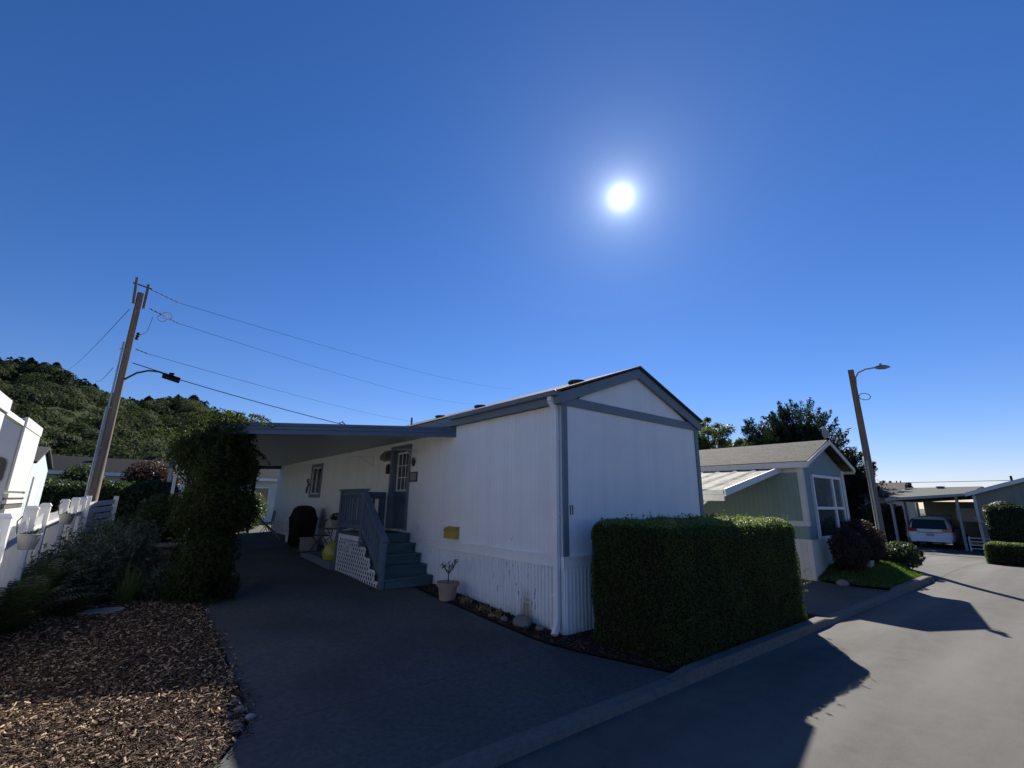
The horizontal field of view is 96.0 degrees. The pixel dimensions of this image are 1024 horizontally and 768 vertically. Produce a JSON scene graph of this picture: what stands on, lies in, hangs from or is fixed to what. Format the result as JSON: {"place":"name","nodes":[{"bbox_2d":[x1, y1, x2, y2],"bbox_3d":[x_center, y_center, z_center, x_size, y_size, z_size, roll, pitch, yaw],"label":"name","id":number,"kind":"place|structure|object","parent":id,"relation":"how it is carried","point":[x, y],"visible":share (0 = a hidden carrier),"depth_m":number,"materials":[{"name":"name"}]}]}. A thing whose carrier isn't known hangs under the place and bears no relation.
{"place":"outdoors","nodes":[
{"label":"outdoors","id":0,"kind":"place"},
{"bbox_2d":[0,374,204,455],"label":"hill","id":1,"kind":"structure","parent":0,"point":[71,416],"depth_m":141.84,"materials":[{"name":"green plant"}]},
{"bbox_2d":[0,358,211,460],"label":"hillside wood","id":2,"kind":"object","parent":1,"relation":"on","point":[28,392],"visible":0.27,"depth_m":135.81,"materials":[{"name":"green plant"}]},
{"bbox_2d":[0,356,216,416],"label":"hillside conifers","id":3,"kind":"object","parent":1,"relation":"on","point":[64,377],"visible":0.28,"depth_m":196.05,"materials":[{"name":"green plant"}]},
{"bbox_2d":[0,555,261,767],"bbox_3d":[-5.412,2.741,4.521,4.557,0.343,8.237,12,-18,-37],"label":"bark mulch","id":4,"kind":"object","parent":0,"point":[82,719],"visible":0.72,"depth_m":4.18,"materials":[{"name":"brown wood"}]},
{"bbox_2d":[0,497,87,618],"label":"vinyl fence","id":5,"kind":"object","parent":4,"relation":"on","point":[43,519],"visible":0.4,"depth_m":6.04,"materials":[{"name":"white plastic"}]},
{"bbox_2d":[16,516,42,549],"bbox_3d":[-5.304,1.637,5.080,0.208,0.354,0.208,-1,-14,6],"label":"hanging bucket","id":6,"kind":"object","parent":5,"relation":"hanging from","point":[28,541],"visible":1,"depth_m":5.01,"materials":[{"name":"metal"}]},
{"bbox_2d":[58,502,75,524],"bbox_3d":[-7.136,2.072,7.416,0.223,0.354,0.212,1,-14,-2],"label":"hanging bucket","id":7,"kind":"object","parent":5,"relation":"hanging from","point":[66,518],"visible":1,"depth_m":7.34,"materials":[{"name":"metal"}]},
{"bbox_2d":[0,574,92,634],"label":"fern","id":8,"kind":"object","parent":4,"relation":"on","point":[18,610],"visible":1,"depth_m":5.38,"materials":[{"name":"green plant"}]},
{"bbox_2d":[9,557,102,609],"bbox_3d":[-6.272,2.672,6.034,1.394,0.698,1.587,12,-18,-37],"label":"fern","id":9,"kind":"object","parent":4,"relation":"on","point":[56,577],"visible":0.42,"depth_m":6.21,"materials":[{"name":"green plant"}]},
{"bbox_2d":[37,587,107,616],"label":"fern","id":10,"kind":"object","parent":4,"relation":"on","point":[73,606],"visible":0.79,"depth_m":6.12,"materials":[{"name":"green plant"}]},
{"bbox_2d":[33,550,113,586],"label":"fern","id":11,"kind":"object","parent":4,"relation":"on","point":[53,558],"visible":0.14,"depth_m":6.77,"materials":[{"name":"green plant"}]},
{"bbox_2d":[25,542,152,603],"bbox_3d":[-6.577,2.818,6.875,1.860,0.902,1.621,4,-15,-13],"label":"lavender shrub","id":12,"kind":"object","parent":4,"relation":"on","point":[102,569],"visible":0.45,"depth_m":6.80,"materials":[{"name":"green plant"}]},
{"bbox_2d":[74,607,124,616],"bbox_3d":[-5.660,3.132,6.346,0.502,0.045,0.324,6,-15,-20],"label":"stepping stone","id":13,"kind":"object","parent":4,"relation":"on","point":[99,610],"visible":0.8,"depth_m":6.31,"materials":[{"name":"grey stone"}]},
{"bbox_2d":[36,525,179,592],"bbox_3d":[-6.680,2.905,7.731,2.395,1.098,2.202,6,-15,-18],"label":"lavender shrub","id":14,"kind":"object","parent":4,"relation":"on","point":[128,553],"visible":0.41,"depth_m":7.69,"materials":[{"name":"green plant"}]},
{"bbox_2d":[58,511,176,558],"bbox_3d":[-7.835,3.009,8.728,2.024,1.229,2.028,-8,-17,30],"label":"lavender shrub","id":15,"kind":"object","parent":4,"relation":"on","point":[92,530],"visible":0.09,"depth_m":8.68,"materials":[{"name":"green plant"}]},
{"bbox_2d":[89,516,166,565],"bbox_3d":[-7.402,3.101,8.798,1.536,1.187,1.595,12,-18,-37],"label":"lavender shrub","id":16,"kind":"object","parent":4,"relation":"on","point":[146,528],"visible":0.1,"depth_m":8.89,"materials":[{"name":"green plant"}]},
{"bbox_2d":[102,556,159,605],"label":"grass tuft","id":17,"kind":"object","parent":4,"relation":"on","point":[128,596],"visible":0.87,"depth_m":6.85,"materials":[{"name":"green plant"}]},
{"bbox_2d":[84,277,180,534],"bbox_3d":[-9.613,0.789,11.889,1.413,7.082,0.676,12,-18,-37],"label":"utility pole","id":18,"kind":"object","parent":4,"relation":"on","point":[93,489],"visible":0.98,"depth_m":11.49,"materials":[{"name":"brown wood"}]},
{"bbox_2d":[67,310,128,370],"bbox_3d":[-26.247,-1.531,27.902,45.029,6.613,0.013,-12,-19,42],"label":"power line","id":19,"kind":"object","parent":18,"relation":"attached to","point":[100,340],"visible":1,"depth_m":17.62,"materials":[{"name":"metal"}]},
{"bbox_2d":[181,380,339,423],"bbox_3d":[-7.449,0.653,14.307,0.022,0.583,4.968,-11,-18,38],"label":"power line","id":20,"kind":"object","parent":18,"relation":"attached to","point":[256,401],"visible":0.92,"depth_m":13.93,"materials":[{"name":"metal"}]},
{"bbox_2d":[150,354,405,420],"bbox_3d":[-8.727,2.113,34.678,0.011,5.451,44.881,0,-14,2],"label":"power line","id":21,"kind":"object","parent":18,"relation":"attached to","point":[256,384],"visible":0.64,"depth_m":16.77,"materials":[{"name":"metal"}]},
{"bbox_2d":[181,324,464,403],"bbox_3d":[-7.250,0.478,37.047,0.011,7.671,47.716,-1,-14,5],"label":"power line","id":22,"kind":"object","parent":18,"relation":"attached to","point":[291,359],"visible":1,"depth_m":17.79,"materials":[{"name":"metal"}]},
{"bbox_2d":[180,303,506,388],"bbox_3d":[-4.742,-0.828,37.453,0.011,9.271,48.736,-2,-15,11],"label":"power line","id":23,"kind":"object","parent":18,"relation":"attached to","point":[312,342],"visible":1,"depth_m":18.31,"materials":[{"name":"metal"}]},
{"bbox_2d":[112,563,178,600],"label":"lavender shrub","id":24,"kind":"object","parent":4,"relation":"on","point":[148,591],"visible":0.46,"depth_m":7.15,"materials":[{"name":"green plant"}]},
{"bbox_2d":[126,492,185,556],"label":"camellia bush","id":25,"kind":"object","parent":4,"relation":"on","point":[159,511],"visible":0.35,"depth_m":10.86,"materials":[{"name":"green plant"}]},
{"bbox_2d":[150,543,180,568],"bbox_3d":[-6.334,3.262,8.394,0.540,0.675,0.540,12,-18,-37],"label":"bird bath","id":26,"kind":"object","parent":4,"relation":"on","point":[159,545],"visible":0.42,"depth_m":8.36,"materials":[{"name":"grey stone"}]},
{"bbox_2d":[128,407,273,606],"bbox_3d":[-5.186,1.953,7.703,2.107,3.110,1.670,3,-14,-8],"label":"climbing vine","id":27,"kind":"object","parent":4,"relation":"on","point":[209,509],"visible":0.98,"depth_m":7.43,"materials":[{"name":"green plant"}]},
{"bbox_2d":[232,723,243,730],"bbox_3d":[-2.173,2.720,3.650,0.093,0.051,0.070,12,-18,-37],"label":"edge stone","id":28,"kind":"object","parent":4,"relation":"on","point":[241,725],"visible":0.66,"depth_m":3.64,"materials":[{"name":"grey stone"}]},
{"bbox_2d":[233,705,247,712],"bbox_3d":[-2.316,2.781,3.940,0.110,0.063,0.088,12,-18,-37],"label":"edge stone","id":29,"kind":"object","parent":4,"relation":"on","point":[241,707],"visible":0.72,"depth_m":3.92,"materials":[{"name":"grey stone"}]},
{"bbox_2d":[175,530,671,767],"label":"driveway","id":30,"kind":"structure","parent":0,"point":[345,671],"depth_m":4.89,"materials":[{"name":"grey asphalt"}]},
{"bbox_2d":[245,713,256,720],"bbox_3d":[-2.168,2.763,3.829,0.086,0.047,0.065,12,-18,-37],"label":"edge stone","id":31,"kind":"object","parent":30,"relation":"on","point":[251,716],"visible":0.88,"depth_m":3.81,"materials":[{"name":"grey stone"}]},
{"bbox_2d":[258,510,275,535],"bbox_3d":[-9.240,5.235,17.408,0.485,0.935,0.413,12,-18,-37],"label":"bistro chair","id":32,"kind":"object","parent":30,"relation":"on","point":[274,514],"visible":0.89,"depth_m":17.44,"materials":[{"name":"black metal"}]},
{"bbox_2d":[256,515,281,539],"bbox_3d":[-8.484,4.844,15.882,1.132,0.961,0.140,2,-14,-6],"label":"leaning board","id":33,"kind":"object","parent":30,"relation":"on","point":[269,528],"visible":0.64,"depth_m":15.83,"materials":[{"name":"brown wood"}]},
{"bbox_2d":[287,505,317,546],"bbox_3d":[-6.421,4.341,14.145,0.662,1.190,1.244,12,-18,-37],"label":"covered grill","id":34,"kind":"object","parent":30,"relation":"on","point":[303,520],"visible":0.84,"depth_m":13.80,"materials":[{"name":"black fabric"}]},
{"bbox_2d":[299,537,318,551],"bbox_3d":[-5.744,4.520,13.013,0.420,0.350,0.420,12,-18,-37],"label":"planter box","id":35,"kind":"object","parent":30,"relation":"on","point":[306,544],"visible":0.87,"depth_m":12.87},
{"bbox_2d":[166,421,456,570],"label":"carport roof","id":36,"kind":"structure","parent":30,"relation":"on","point":[279,445],"depth_m":9.90,"materials":[{"name":"white paint"}]},
{"bbox_2d":[309,518,332,551],"bbox_3d":[-5.227,4.171,12.710,0.480,0.935,0.402,-5,-15,22],"label":"bistro chair","id":37,"kind":"object","parent":30,"relation":"on","point":[322,534],"visible":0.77,"depth_m":12.62,"materials":[{"name":"black metal"}]},
{"bbox_2d":[301,551,347,569],"bbox_3d":[-4.281,4.328,11.406,1.200,0.160,2.240,12,-18,-37],"label":"bed edging","id":38,"kind":"object","parent":30,"relation":"on","point":[313,557],"visible":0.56,"depth_m":10.99,"materials":[{"name":"grey concrete"}]},
{"bbox_2d":[322,542,344,560],"bbox_3d":[-4.162,3.965,10.759,0.498,0.528,0.498,12,-18,-37],"label":"garden ball","id":39,"kind":"object","parent":30,"relation":"on","point":[328,551],"visible":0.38,"depth_m":10.57,"materials":[{"name":"plastic"}]},
{"bbox_2d":[323,527,345,541],"bbox_3d":[-4.643,4.136,12.038,0.600,0.734,0.600,12,-18,-37],"label":"bistro table","id":40,"kind":"object","parent":30,"relation":"on","point":[329,528],"visible":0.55,"depth_m":11.94,"materials":[{"name":"black metal"}]},
{"bbox_2d":[330,513,337,527],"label":"table plant","id":41,"kind":"object","parent":40,"relation":"on","point":[334,519],"visible":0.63,"depth_m":12.07,"materials":[{"name":"green plant"}]},
{"bbox_2d":[333,489,432,589],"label":"porch steps","id":42,"kind":"structure","parent":30,"relation":"on","point":[384,559],"depth_m":9.36,"materials":[{"name":"blue wood"}]},
{"bbox_2d":[0,0,1023,508],"label":"sky","id":43,"kind":"structure","parent":0,"point":[749,206],"materials":[{"name":"blue"}]},
{"bbox_2d":[199,509,985,767],"bbox_3d":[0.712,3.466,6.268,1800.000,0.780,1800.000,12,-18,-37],"label":"ground","id":44,"kind":"structure","parent":0,"point":[261,526],"depth_m":6.04,"materials":[{"name":"grey concrete"}]},
{"bbox_2d":[0,417,42,526],"bbox_3d":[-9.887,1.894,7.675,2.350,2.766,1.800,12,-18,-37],"label":"motorhome","id":45,"kind":"object","parent":44,"relation":"on","point":[18,446],"visible":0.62,"depth_m":7.99,"materials":[{"name":"white metal"}]},
{"bbox_2d":[0,457,6,480],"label":"rear window","id":46,"kind":"structure","parent":45,"relation":"in","point":[3,462],"depth_m":7.75,"materials":[{"name":"black glass"}]},
{"bbox_2d":[0,391,24,428],"bbox_3d":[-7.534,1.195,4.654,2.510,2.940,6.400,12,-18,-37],"label":"roof","id":47,"kind":"object","parent":45,"relation":"part of","point":[5,407],"visible":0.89,"depth_m":6.76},
{"bbox_2d":[18,446,52,523],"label":"garden shed","id":48,"kind":"structure","parent":44,"relation":"on","point":[42,463],"depth_m":11.27,"materials":[{"name":"grey wood"}]},
{"bbox_2d":[21,476,39,521],"bbox_3d":[-11.526,3.151,10.949,0.028,1.850,0.850,12,-18,-37],"label":"door","id":49,"kind":"structure","parent":48,"relation":"in","point":[34,485],"depth_m":10.97,"materials":[{"name":"white paint"}]},
{"bbox_2d":[56,462,104,482],"bbox_3d":[-16.141,4.219,17.125,1.550,2.616,1.586,12,-18,-37],"label":"tree","id":50,"kind":"object","parent":44,"relation":"on","point":[80,473],"visible":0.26,"depth_m":17.03,"materials":[{"name":"green plant"}]},
{"bbox_2d":[78,496,118,542],"bbox_3d":[-9.781,3.394,10.853,0.135,1.480,1.150,4,-15,-11],"label":"slat fence","id":51,"kind":"object","parent":44,"relation":"on","point":[112,508],"visible":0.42,"depth_m":10.88,"materials":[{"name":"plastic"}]},
{"bbox_2d":[39,476,178,533],"bbox_3d":[-13.787,3.877,14.335,5.733,2.009,1.758,12,-18,-37],"label":"cypress hedge","id":52,"kind":"object","parent":44,"relation":"on","point":[54,493],"visible":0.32,"depth_m":14.62,"materials":[{"name":"green plant"}]},
{"bbox_2d":[119,459,180,489],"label":"smoke bush","id":53,"kind":"object","parent":44,"relation":"on","point":[150,472],"visible":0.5,"depth_m":17.81,"materials":[{"name":"purple plant"}]},
{"bbox_2d":[46,455,278,523],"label":"long house","id":54,"kind":"structure","parent":44,"relation":"on","point":[266,484],"depth_m":24.19,"materials":[{"name":"stone"}]},
{"bbox_2d":[250,487,269,506],"bbox_3d":[-14.465,6.410,26.222,1.200,1.100,0.080,12,-18,-37],"label":"window","id":55,"kind":"structure","parent":54,"relation":"in","point":[265,491],"depth_m":26.43,"materials":[{"name":"white glass"}]},
{"bbox_2d":[235,487,268,529],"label":"camellia bush","id":56,"kind":"object","parent":44,"relation":"on","point":[263,511],"visible":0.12,"depth_m":20.92,"materials":[{"name":"green plant"}]},
{"bbox_2d":[270,366,704,635],"bbox_3d":[-3.282,3.227,14.517,4.175,4.470,17.640,12,-18,-37],"label":"mobile home","id":57,"kind":"object","parent":44,"relation":"on","point":[525,493],"visible":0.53,"depth_m":8.01,"materials":[{"name":"white metal"}]},
{"bbox_2d":[308,463,323,497],"bbox_3d":[-6.700,3.315,15.820,0.078,1.130,1.200,12,-18,-37],"label":"window","id":58,"kind":"structure","parent":57,"relation":"in","point":[317,469],"depth_m":15.83,"materials":[{"name":"grey glass"}]},
{"bbox_2d":[392,450,408,528],"bbox_3d":[-2.589,2.484,10.920,0.100,1.810,0.820,12,-18,-37],"label":"door","id":59,"kind":"structure","parent":57,"relation":"in","point":[402,462],"depth_m":10.99,"materials":[{"name":"grey wood"}]},
{"bbox_2d":[409,472,417,481],"bbox_3d":[-2.226,2.090,10.385,0.025,0.220,0.370,12,-18,-37],"label":"plaque","id":60,"kind":"object","parent":57,"relation":"attached to","point":[413,476],"visible":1,"depth_m":10.37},
{"bbox_2d":[443,526,459,538],"bbox_3d":[-1.156,2.809,8.725,0.133,0.215,0.390,12,-18,-37],"label":"mailbox","id":61,"kind":"object","parent":57,"relation":"attached to","point":[451,532],"visible":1,"depth_m":8.64,"materials":[{"name":"yellow metal"}]},
{"bbox_2d":[413,584,822,671],"bbox_3d":[1.644,3.822,8.148,4.850,0.200,5.200,12,-18,-37],"label":"planting bed","id":62,"kind":"object","parent":44,"relation":"on","point":[596,650],"visible":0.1,"depth_m":6.09,"materials":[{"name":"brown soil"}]},
{"bbox_2d":[436,559,459,600],"bbox_3d":[-1.102,3.363,7.960,0.400,0.664,0.400,12,-18,-37],"label":"plant pot","id":63,"kind":"object","parent":62,"relation":"on","point":[447,589],"visible":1,"depth_m":7.81,"materials":[{"name":"ceramic"}]},
{"bbox_2d":[459,595,472,603],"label":"dry plant","id":64,"kind":"object","parent":62,"relation":"on","point":[465,599],"visible":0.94,"depth_m":7.62,"materials":[{"name":"brown plant"}]},
{"bbox_2d":[474,602,492,614],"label":"dry plant","id":65,"kind":"object","parent":62,"relation":"on","point":[484,607],"visible":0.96,"depth_m":7.24,"materials":[{"name":"brown plant"}]},
{"bbox_2d":[490,607,504,618],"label":"dry plant","id":66,"kind":"object","parent":62,"relation":"on","point":[497,611],"visible":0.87,"depth_m":6.95,"materials":[{"name":"brown plant"}]},
{"bbox_2d":[513,614,531,627],"bbox_3d":[0.145,3.429,6.638,0.285,0.209,0.243,-5,-15,20],"label":"rock","id":67,"kind":"object","parent":62,"relation":"on","point":[522,620],"visible":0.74,"depth_m":6.55,"materials":[{"name":"stone"}]},
{"bbox_2d":[535,624,543,630],"bbox_3d":[0.397,3.436,6.482,0.122,0.100,0.136,12,-18,-37],"label":"rock","id":68,"kind":"object","parent":62,"relation":"on","point":[538,626],"visible":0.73,"depth_m":6.45,"materials":[{"name":"stone"}]},
{"bbox_2d":[591,510,810,665],"bbox_3d":[2.917,2.767,6.899,3.814,1.703,1.532,12,-18,-37],"label":"boxwood hedge","id":69,"kind":"object","parent":62,"relation":"on","point":[677,590],"visible":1,"depth_m":5.92,"materials":[{"name":"green plant"}]},
{"bbox_2d":[430,576,931,767],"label":"kerb","id":70,"kind":"structure","parent":44,"relation":"on","point":[501,752],"depth_m":4.52,"materials":[{"name":"concrete"}]},
{"bbox_2d":[698,432,712,449],"bbox_3d":[15.091,7.417,38.757,4.171,8.956,4.490,-11,-18,38],"label":"leafy tree","id":71,"kind":"object","parent":44,"relation":"on","point":[700,441],"visible":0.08,"depth_m":38.18,"materials":[{"name":"green plant"}]},
{"bbox_2d":[697,417,735,448],"bbox_3d":[16.608,7.418,38.963,4.574,9.097,4.325,-3,-15,15],"label":"leafy tree","id":72,"kind":"object","parent":44,"relation":"on","point":[718,440],"visible":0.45,"depth_m":38.30,"materials":[{"name":"green plant"}]},
{"bbox_2d":[727,438,757,447],"bbox_3d":[19.474,8.338,39.305,3.740,7.562,3.501,12,-18,-37],"label":"leafy tree","id":73,"kind":"object","parent":44,"relation":"on","point":[740,442],"visible":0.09,"depth_m":39.59,"materials":[{"name":"green plant"}]},
{"bbox_2d":[738,417,774,444],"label":"cypress tree","id":74,"kind":"object","parent":44,"relation":"on","point":[747,433],"visible":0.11,"depth_m":41.45,"materials":[{"name":"green plant"}]},
{"bbox_2d":[747,397,864,516],"bbox_3d":[23.852,6.437,37.924,9.813,10.682,9.461,12,-18,-37],"label":"tree","id":75,"kind":"object","parent":44,"relation":"on","point":[786,429],"visible":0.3,"depth_m":37.36,"materials":[{"name":"green plant"}]},
{"bbox_2d":[842,446,886,521],"bbox_3d":[25.989,8.130,35.979,6.372,7.210,6.292,12,-18,-37],"label":"cypress tree","id":76,"kind":"object","parent":44,"relation":"on","point":[860,470],"visible":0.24,"depth_m":34.37,"materials":[{"name":"green plant"}]},
{"bbox_2d":[848,363,889,542],"bbox_3d":[12.767,2.595,15.774,1.467,6.875,0.236,1,-14,0],"label":"street light","id":77,"kind":"object","parent":44,"relation":"on","point":[877,512],"visible":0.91,"depth_m":15.80,"materials":[{"name":"brown wood"}]},
{"bbox_2d":[860,503,896,542],"bbox_3d":[22.154,8.387,27.890,1.558,2.483,1.531,12,-18,-37],"label":"clipped yew","id":78,"kind":"object","parent":44,"relation":"on","point":[867,513],"visible":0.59,"depth_m":27.45,"materials":[{"name":"green plant"}]},
{"bbox_2d":[849,483,917,536],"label":"beige house","id":79,"kind":"structure","parent":44,"relation":"on","point":[889,489],"depth_m":34.21,"materials":[{"name":"brown"}]},
{"bbox_2d":[882,502,907,542],"bbox_3d":[24.198,8.810,29.423,1.542,2.479,1.545,12,-18,-37],"label":"clipped yew","id":80,"kind":"object","parent":44,"relation":"on","point":[900,520],"visible":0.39,"depth_m":28.84,"materials":[{"name":"green plant"}]},
{"bbox_2d":[915,570,934,581],"bbox_3d":[5.354,8.202,24.516,4.082,0.238,28.313,9,-16,-29],"label":"kerb corner","id":81,"kind":"object","parent":44,"relation":"on","point":[931,577],"visible":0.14,"depth_m":12.04,"materials":[{"name":"concrete"}]},
{"bbox_2d":[902,542,984,557],"bbox_3d":[24.390,8.575,23.812,12.200,0.078,7.800,12,-18,-37],"label":"carport pad","id":82,"kind":"object","parent":44,"relation":"on","point":[948,549],"visible":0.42,"depth_m":23.87,"materials":[{"name":"concrete"}]},
{"bbox_2d":[885,482,983,550],"bbox_3d":[25.784,7.684,27.419,8.550,3.676,3.630,12,-18,-37],"label":"end carport","id":83,"kind":"object","parent":82,"relation":"on","point":[964,513],"visible":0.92,"depth_m":28.12,"materials":[{"name":"grey metal"}]},
{"bbox_2d":[955,508,977,521],"bbox_3d":[28.666,8.185,28.790,0.040,0.800,1.400,12,-18,-37],"label":"window","id":84,"kind":"structure","parent":83,"relation":"in","point":[967,514],"depth_m":28.89,"materials":[{"name":"grey glass"}]},
{"bbox_2d":[907,514,969,548],"bbox_3d":[24.655,8.428,26.636,4.921,1.776,2.207,12,-18,-37],"label":"minivan","id":85,"kind":"object","parent":82,"relation":"on","point":[929,529],"visible":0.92,"depth_m":25.23,"materials":[{"name":"paint"}]},
{"bbox_2d":[968,537,990,550],"bbox_3d":[23.751,8.060,23.107,0.060,0.720,1.210,12,-18,-37],"label":"white rack","id":86,"kind":"object","parent":82,"relation":"on","point":[971,545],"visible":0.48,"depth_m":23.36,"materials":[{"name":"paint"}]},
{"bbox_2d":[965,476,1023,544],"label":"green house","id":87,"kind":"structure","parent":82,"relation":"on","point":[1011,490],"depth_m":23.19,"materials":[{"name":"grey"}]},
{"bbox_2d":[982,501,1023,542],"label":"clipped hedge","id":88,"kind":"object","parent":82,"relation":"on","point":[1004,521],"visible":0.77,"depth_m":21.21,"materials":[{"name":"green plant"}]},
{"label":"distant pole","id":89,"kind":"object","parent":44,"relation":"on","visible":0},
{"bbox_2d":[897,480,1009,482],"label":"power line","id":90,"kind":"object","parent":89,"relation":"attached to","point":[953,481],"visible":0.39,"depth_m":67.52,"materials":[{"name":"metal"}]},
{"bbox_2d":[495,562,1023,767],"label":"road","id":91,"kind":"structure","parent":0,"point":[930,675],"depth_m":4.48,"materials":[{"name":"grey asphalt"}]},
{"bbox_2d":[983,541,1023,566],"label":"hedge","id":92,"kind":"object","parent":91,"relation":"on","point":[1003,553],"visible":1,"depth_m":15.95,"materials":[{"name":"green plant"}]},
{"bbox_2d":[699,440,855,581],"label":"blue house","id":93,"kind":"structure","parent":0,"point":[804,489],"depth_m":12.52,"materials":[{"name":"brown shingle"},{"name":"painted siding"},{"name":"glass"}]},
{"bbox_2d":[701,468,780,504],"bbox_3d":[3.171,4.090,14.292,3.150,2.780,8.740,12,-18,-37],"label":"metal awning","id":94,"kind":"object","parent":93,"relation":"attached to","point":[718,485],"visible":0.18,"depth_m":11.41,"materials":[{"name":"white paint"}]},
{"bbox_2d":[809,474,846,538],"bbox_3d":[8.747,3.365,12.678,2.180,1.640,0.060,12,-18,-37],"label":"window","id":95,"kind":"structure","parent":93,"relation":"in","point":[827,493],"depth_m":12.57,"materials":[{"name":"white glass"}]},
{"bbox_2d":[822,427,829,439],"bbox_3d":[8.879,1.421,13.062,0.273,0.400,0.170,12,-18,-37],"label":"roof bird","id":96,"kind":"object","parent":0,"point":[825,434],"visible":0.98,"depth_m":13.03},
{"bbox_2d":[801,579,888,616],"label":"neighbour driveway","id":97,"kind":"structure","parent":0,"point":[823,599],"depth_m":9.42,"materials":[{"name":"concrete"}]},
{"bbox_2d":[836,579,848,585],"bbox_3d":[7.655,4.620,10.688,0.240,0.184,0.233,-1,-14,6],"label":"rock","id":98,"kind":"object","parent":97,"relation":"on","point":[841,582],"visible":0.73,"depth_m":10.62,"materials":[{"name":"stone"}]},
{"bbox_2d":[818,559,923,588],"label":"lawn","id":99,"kind":"structure","parent":0,"point":[854,578],"depth_m":10.93,"materials":[{"name":"green plant"}]},
{"bbox_2d":[826,523,872,571],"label":"burgundy shrub","id":100,"kind":"object","parent":99,"relation":"on","point":[847,552],"visible":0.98,"depth_m":11.20,"materials":[{"name":"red plant"}]},
{"bbox_2d":[841,517,886,562],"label":"burgundy shrub","id":101,"kind":"object","parent":99,"relation":"on","point":[874,536],"visible":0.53,"depth_m":12.41,"materials":[{"name":"purple plant"}]},
{"bbox_2d":[866,560,873,567],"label":"white block","id":102,"kind":"structure","parent":99,"relation":"on","point":[871,563],"depth_m":11.54,"materials":[{"name":"white stone"}]},
{"bbox_2d":[879,540,925,568],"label":"round shrub","id":103,"kind":"object","parent":99,"relation":"on","point":[906,554],"visible":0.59,"depth_m":12.87,"materials":[{"name":"green plant"}]},
{"bbox_2d":[911,554,986,578],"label":"side street","id":104,"kind":"structure","parent":0,"point":[937,566],"depth_m":15.57,"materials":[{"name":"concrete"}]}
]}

